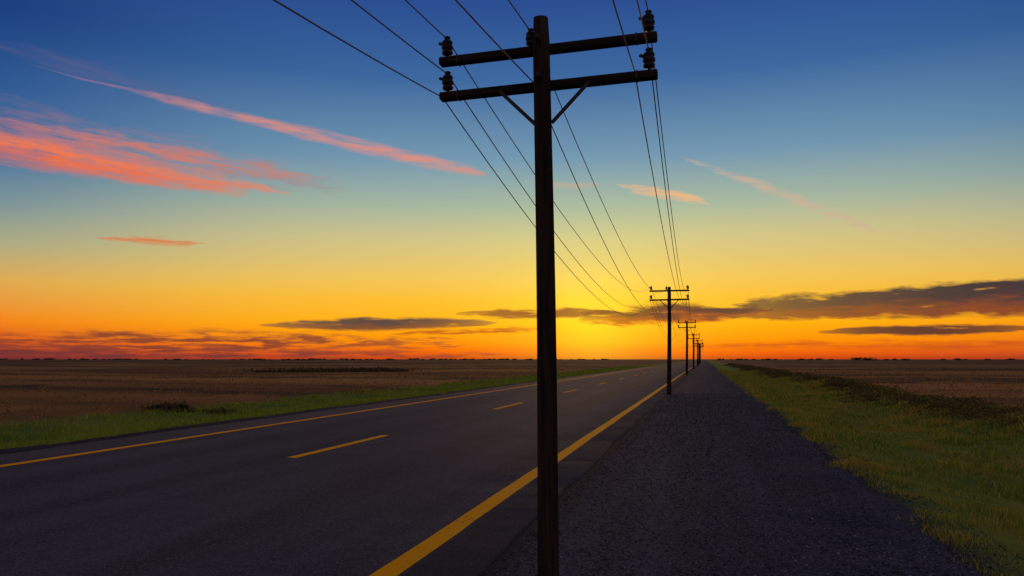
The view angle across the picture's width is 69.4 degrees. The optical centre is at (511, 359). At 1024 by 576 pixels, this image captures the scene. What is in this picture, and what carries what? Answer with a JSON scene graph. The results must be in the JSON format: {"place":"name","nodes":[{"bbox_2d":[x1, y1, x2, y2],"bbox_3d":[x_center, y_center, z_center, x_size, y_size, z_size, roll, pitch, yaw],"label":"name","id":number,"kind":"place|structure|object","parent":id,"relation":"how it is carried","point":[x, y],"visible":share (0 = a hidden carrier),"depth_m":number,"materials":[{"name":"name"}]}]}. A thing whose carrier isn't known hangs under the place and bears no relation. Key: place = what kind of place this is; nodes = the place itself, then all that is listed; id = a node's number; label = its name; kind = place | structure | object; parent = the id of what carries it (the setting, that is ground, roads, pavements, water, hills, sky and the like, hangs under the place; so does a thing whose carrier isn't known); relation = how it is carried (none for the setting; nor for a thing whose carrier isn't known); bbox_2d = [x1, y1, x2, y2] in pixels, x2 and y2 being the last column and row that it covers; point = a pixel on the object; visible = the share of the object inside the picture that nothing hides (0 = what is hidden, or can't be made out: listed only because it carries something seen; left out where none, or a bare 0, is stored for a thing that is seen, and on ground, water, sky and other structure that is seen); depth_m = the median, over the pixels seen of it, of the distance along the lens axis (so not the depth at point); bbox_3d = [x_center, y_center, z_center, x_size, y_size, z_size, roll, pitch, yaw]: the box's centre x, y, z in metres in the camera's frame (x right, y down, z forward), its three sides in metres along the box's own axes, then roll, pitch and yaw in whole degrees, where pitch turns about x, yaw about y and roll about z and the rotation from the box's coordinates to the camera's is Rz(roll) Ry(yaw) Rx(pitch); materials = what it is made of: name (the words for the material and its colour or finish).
{"place":"outdoors","nodes":[
{"label":"outdoors","id":0,"kind":"place"},
{"bbox_2d":[0,359,703,575],"bbox_3d":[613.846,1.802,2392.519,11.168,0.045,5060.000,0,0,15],"label":"road","id":1,"kind":"structure","parent":0,"point":[253,502],"depth_m":10.26,"materials":[{"name":"grey asphalt"}]},
{"bbox_2d":[0,363,675,466],"bbox_3d":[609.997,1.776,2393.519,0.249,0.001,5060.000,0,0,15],"label":"edge line","id":2,"kind":"object","parent":1,"relation":"on","point":[4,465],"visible":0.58,"depth_m":17.20,"materials":[{"name":"yellow paint"}]},
{"bbox_2d":[287,371,652,457],"bbox_3d":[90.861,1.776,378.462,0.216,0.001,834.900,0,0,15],"label":"line dashes","id":3,"kind":"object","parent":1,"relation":"on","point":[326,449],"visible":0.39,"depth_m":15.39,"materials":[{"name":"yellow paint"}]},
{"bbox_2d":[369,364,696,575],"bbox_3d":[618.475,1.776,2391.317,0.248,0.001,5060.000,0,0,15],"label":"edge line","id":4,"kind":"object","parent":1,"relation":"on","point":[406,560],"visible":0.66,"depth_m":8.29,"materials":[{"name":"yellow paint"}]},
{"bbox_2d":[457,411,641,565],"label":"scattered stones","id":5,"kind":"object","parent":1,"relation":"on","point":[561,502],"visible":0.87,"depth_m":10.26,"materials":[{"name":"grey stone"}]},
{"bbox_2d":[0,359,1023,575],"bbox_3d":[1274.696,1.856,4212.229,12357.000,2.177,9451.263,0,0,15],"label":"ground","id":6,"kind":"structure","parent":0,"point":[43,366],"depth_m":47.86,"materials":[{"name":"green plant"}]},
{"bbox_2d":[138,398,244,413],"bbox_3d":[-12.413,1.842,28.493,4.136,0.645,1.977,0,0,10],"label":"shrub","id":7,"kind":"object","parent":6,"relation":"on","point":[168,407],"visible":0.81,"depth_m":28.38,"materials":[{"name":"green plant"}]},
{"bbox_2d":[0,358,509,359],"bbox_3d":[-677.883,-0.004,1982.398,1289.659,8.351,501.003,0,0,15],"label":"distant trees","id":8,"kind":"object","parent":6,"relation":"on","point":[214,359],"visible":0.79,"depth_m":1958.81,"materials":[{"name":"green plant"}]},
{"bbox_2d":[0,365,619,427],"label":"field grass","id":9,"kind":"structure","parent":6,"relation":"on","point":[204,384],"depth_m":60.48,"materials":[{"name":"plant"}]},
{"bbox_2d":[225,365,426,372],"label":"hedge","id":10,"kind":"object","parent":6,"relation":"on","point":[369,369],"visible":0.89,"depth_m":117.46,"materials":[{"name":"green plant"}]},
{"bbox_2d":[0,365,654,448],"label":"verge grass","id":11,"kind":"structure","parent":6,"relation":"on","point":[113,428],"depth_m":27.06,"materials":[{"name":"green plant"}]},
{"bbox_2d":[0,362,678,454],"bbox_3d":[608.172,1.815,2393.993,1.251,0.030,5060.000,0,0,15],"label":"gravel shoulder","id":12,"kind":"object","parent":6,"relation":"on","point":[19,449],"visible":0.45,"depth_m":20.07},
{"bbox_2d":[259,358,608,359],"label":"distant trees","id":13,"kind":"object","parent":6,"relation":"on","point":[438,359],"visible":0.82,"depth_m":1593.26,"materials":[{"name":"green plant"}]},
{"bbox_2d":[439,10,657,575],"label":"utility pole","id":14,"kind":"object","parent":6,"relation":"on","point":[540,49],"visible":0.96,"depth_m":5.84,"materials":[{"name":"brown wood"}]},
{"bbox_2d":[649,285,688,394],"bbox_3d":[8.009,-0.799,37.714,2.018,5.938,0.450,0,0,15],"label":"utility pole","id":15,"kind":"object","parent":6,"relation":"on","point":[669,299],"visible":0.92,"depth_m":37.61,"materials":[{"name":"brown wood"}]},
{"bbox_2d":[678,320,695,373],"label":"utility pole","id":16,"kind":"object","parent":6,"relation":"on","point":[687,322],"visible":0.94,"depth_m":86.52,"materials":[{"name":"brown wood"}]},
{"bbox_2d":[688,333,699,368],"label":"utility pole","id":17,"kind":"object","parent":6,"relation":"on","point":[694,347],"visible":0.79,"depth_m":137.78,"materials":[{"name":"brown wood"}]},
{"bbox_2d":[692,339,702,365],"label":"utility pole","id":18,"kind":"object","parent":6,"relation":"on","point":[697,343],"visible":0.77,"depth_m":188.98,"materials":[{"name":"brown wood"}]},
{"bbox_2d":[695,345,701,364],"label":"utility pole","id":19,"kind":"object","parent":6,"relation":"on","point":[699,354],"visible":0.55,"depth_m":247.03,"materials":[{"name":"brown wood"}]},
{"bbox_2d":[273,0,702,353],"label":"power lines","id":20,"kind":"object","parent":19,"relation":"attached to","point":[372,16],"visible":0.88,"depth_m":7.13,"materials":[{"name":"metal"}]},
{"bbox_2d":[480,359,981,575],"bbox_3d":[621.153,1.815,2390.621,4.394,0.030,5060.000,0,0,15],"label":"gravel shoulder","id":21,"kind":"object","parent":6,"relation":"on","point":[705,377],"visible":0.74,"depth_m":8.63},
{"bbox_2d":[717,358,833,359],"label":"distant trees","id":22,"kind":"object","parent":6,"relation":"on","point":[774,359],"visible":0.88,"depth_m":1419.25,"materials":[{"name":"green plant"}]},
{"bbox_2d":[850,357,876,359],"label":"distant trees","id":23,"kind":"object","parent":6,"relation":"on","point":[864,358],"visible":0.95,"depth_m":1194.69,"materials":[{"name":"green plant"}]},
{"bbox_2d":[718,369,1023,575],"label":"verge grass","id":24,"kind":"structure","parent":6,"relation":"on","point":[739,378],"depth_m":17.96,"materials":[{"name":"green plant"}]},
{"bbox_2d":[723,363,1023,439],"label":"hedge","id":25,"kind":"object","parent":6,"relation":"on","point":[837,382],"visible":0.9,"depth_m":34.33,"materials":[{"name":"green plant"}]},
{"bbox_2d":[758,366,1023,406],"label":"field grass","id":26,"kind":"structure","parent":6,"relation":"on","point":[939,389],"depth_m":70.48,"materials":[{"name":"plant"}]},
{"bbox_2d":[873,358,1015,359],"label":"distant trees","id":27,"kind":"object","parent":6,"relation":"on","point":[945,359],"visible":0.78,"depth_m":1291.21,"materials":[{"name":"green plant"}]},
{"bbox_2d":[0,0,1023,358],"label":"sky","id":28,"kind":"structure","parent":0,"point":[180,179],"materials":[{"name":"blue"}]},
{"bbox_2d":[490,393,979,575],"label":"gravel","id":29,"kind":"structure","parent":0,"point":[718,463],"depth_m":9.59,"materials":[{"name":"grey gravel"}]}
]}

